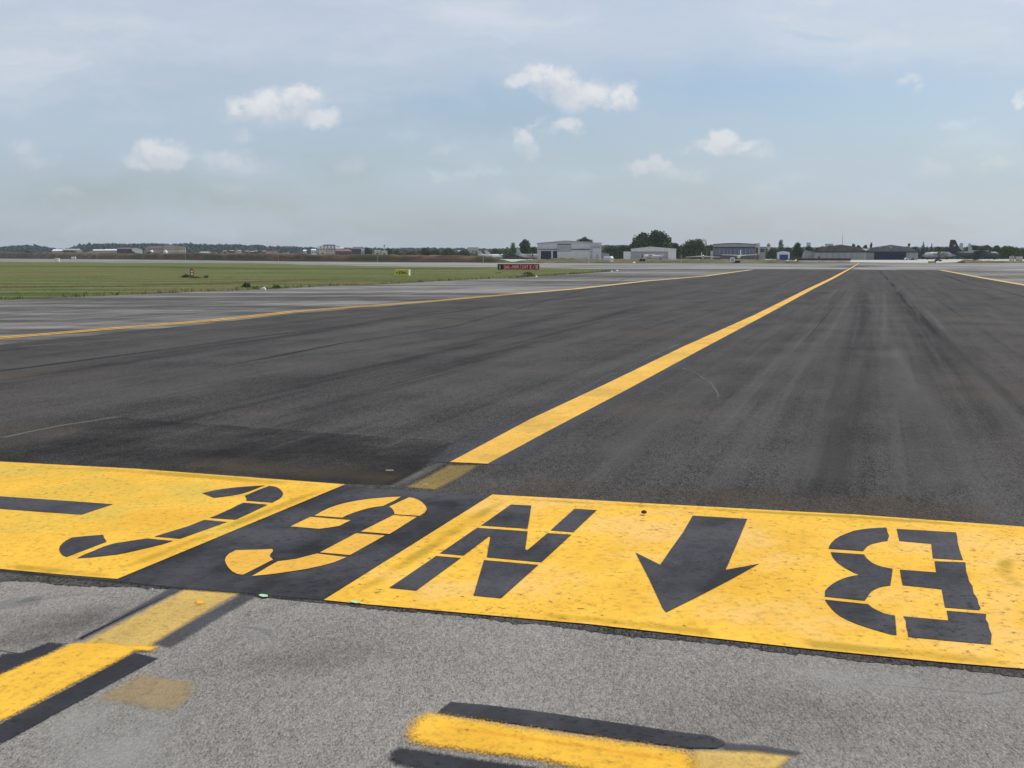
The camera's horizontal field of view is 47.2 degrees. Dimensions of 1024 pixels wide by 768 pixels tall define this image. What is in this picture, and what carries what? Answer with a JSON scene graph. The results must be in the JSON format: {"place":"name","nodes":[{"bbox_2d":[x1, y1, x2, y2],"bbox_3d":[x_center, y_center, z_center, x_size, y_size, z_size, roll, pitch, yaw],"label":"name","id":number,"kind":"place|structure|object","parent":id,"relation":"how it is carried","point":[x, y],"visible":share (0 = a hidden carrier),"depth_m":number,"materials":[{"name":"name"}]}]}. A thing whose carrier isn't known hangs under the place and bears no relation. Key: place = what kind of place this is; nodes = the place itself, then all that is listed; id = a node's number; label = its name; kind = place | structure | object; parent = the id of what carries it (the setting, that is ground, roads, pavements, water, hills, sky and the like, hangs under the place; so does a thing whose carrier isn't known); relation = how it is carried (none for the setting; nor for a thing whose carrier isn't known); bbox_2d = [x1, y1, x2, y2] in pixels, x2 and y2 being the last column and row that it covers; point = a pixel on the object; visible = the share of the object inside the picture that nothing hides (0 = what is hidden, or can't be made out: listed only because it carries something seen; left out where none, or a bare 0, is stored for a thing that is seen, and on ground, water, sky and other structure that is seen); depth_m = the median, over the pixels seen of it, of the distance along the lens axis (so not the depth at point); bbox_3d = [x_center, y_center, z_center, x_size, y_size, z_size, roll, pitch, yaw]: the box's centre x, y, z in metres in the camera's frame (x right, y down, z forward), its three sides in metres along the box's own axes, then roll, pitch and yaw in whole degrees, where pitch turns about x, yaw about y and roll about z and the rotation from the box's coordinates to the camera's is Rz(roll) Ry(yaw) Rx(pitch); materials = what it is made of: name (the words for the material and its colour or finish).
{"place":"outdoors","nodes":[
{"label":"outdoors","id":0,"kind":"place"},
{"bbox_2d":[63,249,80,251],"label":"shed","id":1,"kind":"structure","parent":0,"point":[78,250],"depth_m":1293.32,"materials":[{"name":"metal"}]},
{"bbox_2d":[92,249,103,252],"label":"shed","id":2,"kind":"structure","parent":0,"point":[98,250],"depth_m":1212.58,"materials":[{"name":"white paint"}]},
{"bbox_2d":[104,249,116,252],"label":"shed","id":3,"kind":"structure","parent":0,"point":[110,250],"depth_m":1192.89,"materials":[{"name":"metal"}]},
{"bbox_2d":[117,248,131,252],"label":"building","id":4,"kind":"structure","parent":0,"point":[123,250],"depth_m":1172.57,"materials":[{"name":"brown"}]},
{"bbox_2d":[132,248,141,253],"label":"hall","id":5,"kind":"structure","parent":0,"point":[136,250],"depth_m":1132.69,"materials":[{"name":"white paint"}]},
{"bbox_2d":[163,245,177,253],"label":"apartment building","id":6,"kind":"structure","parent":0,"point":[171,249],"depth_m":1141.11,"materials":[{"name":"brown concrete"}]},
{"bbox_2d":[178,247,185,252],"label":"apartment building","id":7,"kind":"structure","parent":0,"point":[181,249],"depth_m":1136.62,"materials":[{"name":"brown concrete"}]},
{"bbox_2d":[31,249,372,253],"bbox_3d":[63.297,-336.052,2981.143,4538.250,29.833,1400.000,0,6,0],"label":"hills","id":8,"kind":"structure","parent":0,"point":[288,252],"depth_m":2460.58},
{"bbox_2d":[0,242,1023,253],"bbox_3d":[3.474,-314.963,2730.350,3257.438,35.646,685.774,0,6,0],"label":"woods","id":9,"kind":"object","parent":8,"relation":"on","point":[190,247],"visible":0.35,"depth_m":2597.97,"materials":[{"name":"green plant"}]},
{"bbox_2d":[0,251,510,262],"bbox_3d":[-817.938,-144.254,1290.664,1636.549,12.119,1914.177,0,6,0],"label":"earth bank","id":10,"kind":"structure","parent":0,"point":[282,257],"depth_m":494.52,"materials":[{"name":"green plant"}]},
{"bbox_2d":[0,262,611,299],"bbox_3d":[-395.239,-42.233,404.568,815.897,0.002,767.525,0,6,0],"label":"grass field","id":11,"kind":"structure","parent":0,"point":[116,275],"depth_m":107.12,"materials":[{"name":"green plant"}]},
{"bbox_2d":[190,268,193,276],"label":"marker board","id":12,"kind":"object","parent":11,"relation":"on","point":[191,272],"visible":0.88,"depth_m":96.55,"materials":[{"name":"red paint"}]},
{"bbox_2d":[240,282,252,287],"bbox_3d":[-14.670,-5.488,64.580,0.655,0.373,0.437,3,7,24],"label":"weed clump","id":13,"kind":"object","parent":11,"relation":"on","point":[246,285],"visible":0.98,"depth_m":64.58,"materials":[{"name":"green plant"}]},
{"bbox_2d":[395,269,409,275],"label":"airfield sign","id":14,"kind":"object","parent":11,"relation":"on","point":[402,272],"visible":0.98,"depth_m":103.82,"materials":[{"name":"yellow paint"}]},
{"bbox_2d":[497,264,539,270],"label":"airfield sign","id":15,"kind":"object","parent":11,"relation":"on","point":[501,267],"visible":1,"depth_m":145.84,"materials":[{"name":"red paint"}]},
{"bbox_2d":[326,250,334,253],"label":"house","id":16,"kind":"structure","parent":0,"point":[330,251],"depth_m":1058.48,"materials":[{"name":"white paint"}]},
{"bbox_2d":[335,249,351,254],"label":"house","id":17,"kind":"structure","parent":0,"point":[343,251],"depth_m":1063.72,"materials":[{"name":"brick"}]},
{"bbox_2d":[351,247,361,254],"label":"house","id":18,"kind":"structure","parent":0,"point":[356,250],"depth_m":1103.11,"materials":[{"name":"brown tile"}]},
{"bbox_2d":[467,247,478,255],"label":"building","id":19,"kind":"structure","parent":0,"point":[471,249],"depth_m":1391.01,"materials":[{"name":"white paint"}]},
{"bbox_2d":[0,270,1023,676],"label":"taxiway","id":20,"kind":"structure","parent":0,"point":[882,392],"depth_m":14.03,"materials":[{"name":"black asphalt"}]},
{"bbox_2d":[0,486,488,605],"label":"ground marking","id":21,"kind":"object","parent":20,"relation":"on","point":[325,545],"visible":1,"depth_m":6.85,"materials":[{"name":"black paint"}]},
{"bbox_2d":[0,462,344,578],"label":"ground marking","id":22,"kind":"object","parent":21,"relation":"on","point":[104,522],"visible":1,"depth_m":7.78,"materials":[{"name":"yellow paint"}]},
{"bbox_2d":[411,263,858,488],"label":"line","id":23,"kind":"object","parent":20,"relation":"on","point":[501,446],"visible":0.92,"depth_m":12.98,"materials":[{"name":"yellow paint"}]},
{"bbox_2d":[324,495,1023,668],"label":"ground marking","id":24,"kind":"object","parent":20,"relation":"on","point":[936,590],"visible":1,"depth_m":6.21,"materials":[{"name":"yellow paint"}]},
{"bbox_2d":[0,580,1023,767],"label":"pavement","id":25,"kind":"structure","parent":0,"point":[302,720],"depth_m":4.57,"materials":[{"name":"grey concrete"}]},
{"bbox_2d":[0,589,251,742],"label":"road marking","id":26,"kind":"object","parent":25,"relation":"on","point":[28,679],"visible":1,"depth_m":4.93,"materials":[{"name":"yellow paint"}]},
{"bbox_2d":[105,677,186,706],"bbox_3d":[-1.389,1.202,4.567,0.413,0.001,0.335,2,7,19],"label":"paint patch","id":27,"kind":"object","parent":25,"relation":"on","point":[125,688],"visible":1,"depth_m":4.56,"materials":[{"name":"paint"}]},
{"bbox_2d":[389,702,800,767],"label":"road marking","id":28,"kind":"object","parent":25,"relation":"on","point":[483,737],"visible":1,"depth_m":4.06,"materials":[{"name":"yellow paint"}]},
{"bbox_2d":[0,269,1023,344],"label":"shoulder pavement","id":29,"kind":"structure","parent":0,"point":[36,316],"depth_m":45.71,"materials":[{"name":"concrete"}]},
{"bbox_2d":[0,270,747,338],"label":"edge line","id":30,"kind":"object","parent":29,"relation":"on","point":[335,308],"visible":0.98,"depth_m":36.32,"materials":[{"name":"yellow paint"}]},
{"bbox_2d":[941,270,1023,284],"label":"edge line","id":31,"kind":"object","parent":29,"relation":"on","point":[985,278],"visible":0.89,"depth_m":91.69,"materials":[{"name":"paint"}]},
{"bbox_2d":[0,259,1023,269],"bbox_3d":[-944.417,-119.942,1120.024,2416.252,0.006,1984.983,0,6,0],"label":"runway","id":32,"kind":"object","parent":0,"point":[904,266],"visible":0.99,"depth_m":260.35,"materials":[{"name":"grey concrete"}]},
{"bbox_2d":[604,256,612,261],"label":"cabin","id":33,"kind":"object","parent":32,"relation":"on","point":[608,258],"visible":1,"depth_m":316.02,"materials":[{"name":"white metal"}]},
{"bbox_2d":[0,0,1023,248],"label":"sky","id":34,"kind":"structure","parent":0,"point":[487,124],"materials":[{"name":"blue"}]},
{"bbox_2d":[97,259,955,293],"bbox_3d":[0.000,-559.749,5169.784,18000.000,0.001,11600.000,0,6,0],"label":"ground","id":35,"kind":"structure","parent":0,"point":[570,268],"depth_m":354.68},
{"bbox_2d":[52,249,62,251],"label":"shed","id":36,"kind":"structure","parent":35,"relation":"on","point":[57,250],"depth_m":1292.67,"materials":[{"name":"metal"}]},
{"bbox_2d":[147,246,162,252],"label":"apartment building","id":37,"kind":"structure","parent":35,"relation":"on","point":[157,249],"depth_m":1143.16,"materials":[{"name":"brown concrete"}]},
{"bbox_2d":[317,245,340,253],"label":"house","id":38,"kind":"structure","parent":35,"relation":"on","point":[326,247],"depth_m":1121.87,"materials":[{"name":"white paint"}]},
{"bbox_2d":[364,247,371,253],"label":"tree","id":39,"kind":"object","parent":35,"relation":"on","point":[367,250],"visible":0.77,"depth_m":1140.83,"materials":[{"name":"green plant"}]},
{"bbox_2d":[386,248,392,254],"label":"tree","id":40,"kind":"object","parent":35,"relation":"on","point":[389,251],"visible":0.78,"depth_m":1091.65,"materials":[{"name":"green plant"}]},
{"bbox_2d":[419,248,429,254],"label":"tree","id":41,"kind":"object","parent":35,"relation":"on","point":[422,251],"visible":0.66,"depth_m":991.77,"materials":[{"name":"green plant"}]},
{"bbox_2d":[429,249,441,254],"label":"tree","id":42,"kind":"object","parent":35,"relation":"on","point":[435,251],"visible":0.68,"depth_m":992.34,"materials":[{"name":"green plant"}]},
{"bbox_2d":[441,248,455,254],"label":"tree","id":43,"kind":"object","parent":35,"relation":"on","point":[449,250],"visible":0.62,"depth_m":1041.10,"materials":[{"name":"green plant"}]},
{"bbox_2d":[458,250,470,255],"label":"tree","id":44,"kind":"object","parent":35,"relation":"on","point":[465,252],"visible":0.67,"depth_m":1070.75,"materials":[{"name":"green plant"}]},
{"bbox_2d":[490,248,498,253],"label":"tree","id":45,"kind":"object","parent":35,"relation":"on","point":[495,250],"visible":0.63,"depth_m":1121.18,"materials":[{"name":"green plant"}]},
{"bbox_2d":[401,249,1023,258],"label":"scrub wood","id":46,"kind":"object","parent":35,"relation":"on","point":[506,254],"visible":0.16,"depth_m":867.57,"materials":[{"name":"green plant"}]},
{"bbox_2d":[623,251,630,258],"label":"annex building","id":47,"kind":"structure","parent":0,"point":[626,254],"depth_m":617.26,"materials":[{"name":"metal"}]},
{"bbox_2d":[506,258,800,262],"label":"verge","id":48,"kind":"structure","parent":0,"point":[562,260],"depth_m":321.94,"materials":[{"name":"green plant"}]},
{"bbox_2d":[504,259,1023,261],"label":"apron","id":49,"kind":"object","parent":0,"point":[512,260],"visible":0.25,"depth_m":755.30,"materials":[{"name":"concrete"}]},
{"bbox_2d":[485,250,502,257],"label":"jet","id":50,"kind":"object","parent":49,"relation":"on","point":[487,253],"visible":0.57,"depth_m":993.53,"materials":[{"name":"white paint"}]},
{"bbox_2d":[510,242,515,256],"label":"tree","id":51,"kind":"object","parent":49,"relation":"on","point":[513,246],"visible":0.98,"depth_m":794.48,"materials":[{"name":"green plant"}]},
{"bbox_2d":[517,239,532,258],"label":"tree","id":52,"kind":"object","parent":49,"relation":"on","point":[525,247],"visible":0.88,"depth_m":772.79,"materials":[{"name":"green plant"}]},
{"bbox_2d":[516,247,536,259],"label":"transport aircraft","id":53,"kind":"object","parent":49,"relation":"on","point":[531,255],"visible":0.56,"depth_m":696.89,"materials":[{"name":"grey paint"}]},
{"bbox_2d":[531,246,536,258],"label":"tree","id":54,"kind":"object","parent":49,"relation":"on","point":[534,249],"visible":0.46,"depth_m":783.20,"materials":[{"name":"green plant"}]},
{"bbox_2d":[537,240,592,258],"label":"hangar","id":55,"kind":"structure","parent":49,"relation":"on","point":[568,249],"depth_m":635.61,"materials":[{"name":"metal"}]},
{"bbox_2d":[541,251,550,258],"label":"door","id":56,"kind":"structure","parent":55,"relation":"in","point":[544,254],"depth_m":636.36,"materials":[{"name":"metal"}]},
{"bbox_2d":[557,245,570,250],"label":"door panel","id":57,"kind":"structure","parent":55,"relation":"in","point":[559,247],"depth_m":635.28,"materials":[{"name":"grey metal"}]},
{"bbox_2d":[557,251,589,258],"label":"door panel","id":58,"kind":"structure","parent":55,"relation":"in","point":[560,254],"depth_m":635.59,"materials":[{"name":"grey metal"}]},
{"bbox_2d":[577,237,592,241],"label":"tree","id":59,"kind":"object","parent":49,"relation":"on","point":[585,239],"visible":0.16,"depth_m":812.12,"materials":[{"name":"green plant"}]},
{"bbox_2d":[592,243,600,258],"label":"annex building","id":60,"kind":"structure","parent":49,"relation":"on","point":[596,250],"depth_m":633.94,"materials":[{"name":"metal"}]},
{"bbox_2d":[601,245,621,257],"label":"tree","id":61,"kind":"object","parent":49,"relation":"on","point":[608,249],"visible":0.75,"depth_m":793.07,"materials":[{"name":"green plant"}]},
{"bbox_2d":[615,245,627,258],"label":"tree","id":62,"kind":"object","parent":49,"relation":"on","point":[620,250],"visible":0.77,"depth_m":784.36,"materials":[{"name":"green plant"}]},
{"bbox_2d":[627,232,655,250],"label":"tree","id":63,"kind":"object","parent":49,"relation":"on","point":[642,240],"visible":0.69,"depth_m":751.00,"materials":[{"name":"green plant"}]},
{"bbox_2d":[641,254,662,259],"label":"light aircraft","id":64,"kind":"object","parent":49,"relation":"on","point":[647,256],"visible":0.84,"depth_m":585.87,"materials":[{"name":"grey paint"}]},
{"bbox_2d":[631,247,675,259],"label":"shed","id":65,"kind":"structure","parent":49,"relation":"on","point":[639,253],"depth_m":615.94,"materials":[{"name":"metal"}]},
{"bbox_2d":[631,252,666,258],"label":"door","id":66,"kind":"structure","parent":65,"relation":"in","point":[634,255],"depth_m":616.48,"materials":[{"name":"grey metal"}]},
{"bbox_2d":[650,230,673,248],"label":"tree","id":67,"kind":"object","parent":49,"relation":"on","point":[660,239],"visible":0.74,"depth_m":755.71,"materials":[{"name":"green plant"}]},
{"bbox_2d":[671,243,681,256],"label":"tree","id":68,"kind":"object","parent":49,"relation":"on","point":[676,247],"visible":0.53,"depth_m":773.37,"materials":[{"name":"green plant"}]},
{"bbox_2d":[679,238,710,258],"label":"tree","id":69,"kind":"object","parent":49,"relation":"on","point":[691,247],"visible":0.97,"depth_m":731.70,"materials":[{"name":"green plant"}]},
{"bbox_2d":[705,244,712,258],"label":"tree","id":70,"kind":"object","parent":49,"relation":"on","point":[711,249],"visible":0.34,"depth_m":753.25,"materials":[{"name":"green plant"}]},
{"bbox_2d":[713,243,755,258],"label":"hangar","id":71,"kind":"structure","parent":49,"relation":"on","point":[724,250],"depth_m":655.58,"materials":[{"name":"black paint"}]},
{"bbox_2d":[713,255,754,258],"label":"door","id":72,"kind":"structure","parent":71,"relation":"in","point":[714,256],"depth_m":656.08,"materials":[{"name":"grey metal"}]},
{"bbox_2d":[755,243,759,259],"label":"annex building","id":73,"kind":"structure","parent":49,"relation":"on","point":[757,252],"depth_m":654.71,"materials":[{"name":"metal"}]},
{"bbox_2d":[759,247,764,258],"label":"annex building","id":74,"kind":"structure","parent":49,"relation":"on","point":[762,249],"depth_m":658.88,"materials":[{"name":"black paint"}]},
{"bbox_2d":[766,247,779,258],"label":"tree","id":75,"kind":"object","parent":49,"relation":"on","point":[773,251],"visible":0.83,"depth_m":783.78,"materials":[{"name":"green plant"}]},
{"bbox_2d":[778,239,784,251],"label":"tree","id":76,"kind":"object","parent":49,"relation":"on","point":[781,245],"visible":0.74,"depth_m":793.92,"materials":[{"name":"green plant"}]},
{"bbox_2d":[777,251,789,259],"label":"shed","id":77,"kind":"structure","parent":49,"relation":"on","point":[784,255],"depth_m":655.94,"materials":[{"name":"metal"}]},
{"bbox_2d":[779,255,787,259],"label":"door","id":78,"kind":"structure","parent":77,"relation":"in","point":[784,257],"depth_m":655.92,"materials":[{"name":"blue paint"}]},
{"bbox_2d":[784,246,792,257],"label":"tree","id":79,"kind":"object","parent":49,"relation":"on","point":[788,249],"visible":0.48,"depth_m":803.52,"materials":[{"name":"green plant"}]},
{"bbox_2d":[792,243,802,257],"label":"tree","id":80,"kind":"object","parent":49,"relation":"on","point":[797,250],"visible":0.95,"depth_m":684.07,"materials":[{"name":"green plant"}]},
{"bbox_2d":[802,250,813,257],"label":"annex building","id":81,"kind":"structure","parent":49,"relation":"on","point":[807,254],"depth_m":659.97,"materials":[{"name":"metal"}]},
{"bbox_2d":[806,246,812,251],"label":"tree","id":82,"kind":"object","parent":49,"relation":"on","point":[808,248],"visible":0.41,"depth_m":793.78,"materials":[{"name":"green plant"}]},
{"bbox_2d":[797,258,850,260],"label":"wall","id":83,"kind":"structure","parent":49,"relation":"on","point":[823,259],"depth_m":517.05,"materials":[{"name":"concrete"}]},
{"bbox_2d":[814,245,866,259],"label":"hangar","id":84,"kind":"structure","parent":49,"relation":"on","point":[846,251],"depth_m":650.44,"materials":[{"name":"black paint"}]},
{"bbox_2d":[866,245,917,259],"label":"hangar","id":85,"kind":"structure","parent":49,"relation":"on","point":[890,252],"depth_m":651.52,"materials":[{"name":"grey metal"}]},
{"bbox_2d":[874,252,905,259],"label":"door","id":86,"kind":"structure","parent":85,"relation":"in","point":[883,255],"depth_m":652.09,"materials":[{"name":"blue metal"}]},
{"bbox_2d":[853,260,957,262],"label":"concrete edge","id":87,"kind":"object","parent":49,"relation":"on","point":[905,261],"visible":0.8,"depth_m":427.51,"materials":[{"name":"grey concrete"}]},
{"bbox_2d":[920,241,926,258],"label":"spruce","id":88,"kind":"object","parent":49,"relation":"on","point":[923,251],"visible":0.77,"depth_m":754.77,"materials":[{"name":"green plant"}]},
{"bbox_2d":[934,246,942,258],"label":"tree","id":89,"kind":"object","parent":49,"relation":"on","point":[939,248],"visible":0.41,"depth_m":793.88,"materials":[{"name":"green plant"}]},
{"bbox_2d":[922,243,962,259],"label":"transport aircraft","id":90,"kind":"object","parent":49,"relation":"on","point":[936,255],"visible":0.84,"depth_m":738.10,"materials":[{"name":"grey paint"}]},
{"bbox_2d":[942,246,954,258],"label":"tree","id":91,"kind":"object","parent":49,"relation":"on","point":[945,249],"visible":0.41,"depth_m":812.40,"materials":[{"name":"green plant"}]},
{"bbox_2d":[964,245,980,258],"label":"tree","id":92,"kind":"object","parent":49,"relation":"on","point":[977,248],"visible":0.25,"depth_m":821.72,"materials":[{"name":"green plant"}]},
{"bbox_2d":[949,240,998,259],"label":"cargo aircraft","id":93,"kind":"object","parent":49,"relation":"on","point":[955,249],"visible":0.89,"depth_m":684.62,"materials":[{"name":"black paint"}]},
{"bbox_2d":[980,245,991,250],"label":"tree","id":94,"kind":"object","parent":49,"relation":"on","point":[986,247],"visible":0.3,"depth_m":831.90,"materials":[{"name":"green plant"}]},
{"bbox_2d":[991,245,1000,258],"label":"tree","id":95,"kind":"object","parent":49,"relation":"on","point":[996,248],"visible":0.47,"depth_m":783.41,"materials":[{"name":"green plant"}]},
{"bbox_2d":[998,245,1022,258],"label":"tree","id":96,"kind":"object","parent":49,"relation":"on","point":[1006,251],"visible":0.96,"depth_m":634.63,"materials":[{"name":"green plant"}]},
{"bbox_2d":[956,260,1023,262],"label":"verge","id":97,"kind":"structure","parent":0,"point":[972,261],"depth_m":321.64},
{"bbox_2d":[1015,256,1022,260],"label":"concrete block","id":98,"kind":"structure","parent":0,"point":[1019,258],"depth_m":477.23,"materials":[{"name":"white concrete"}]}
]}

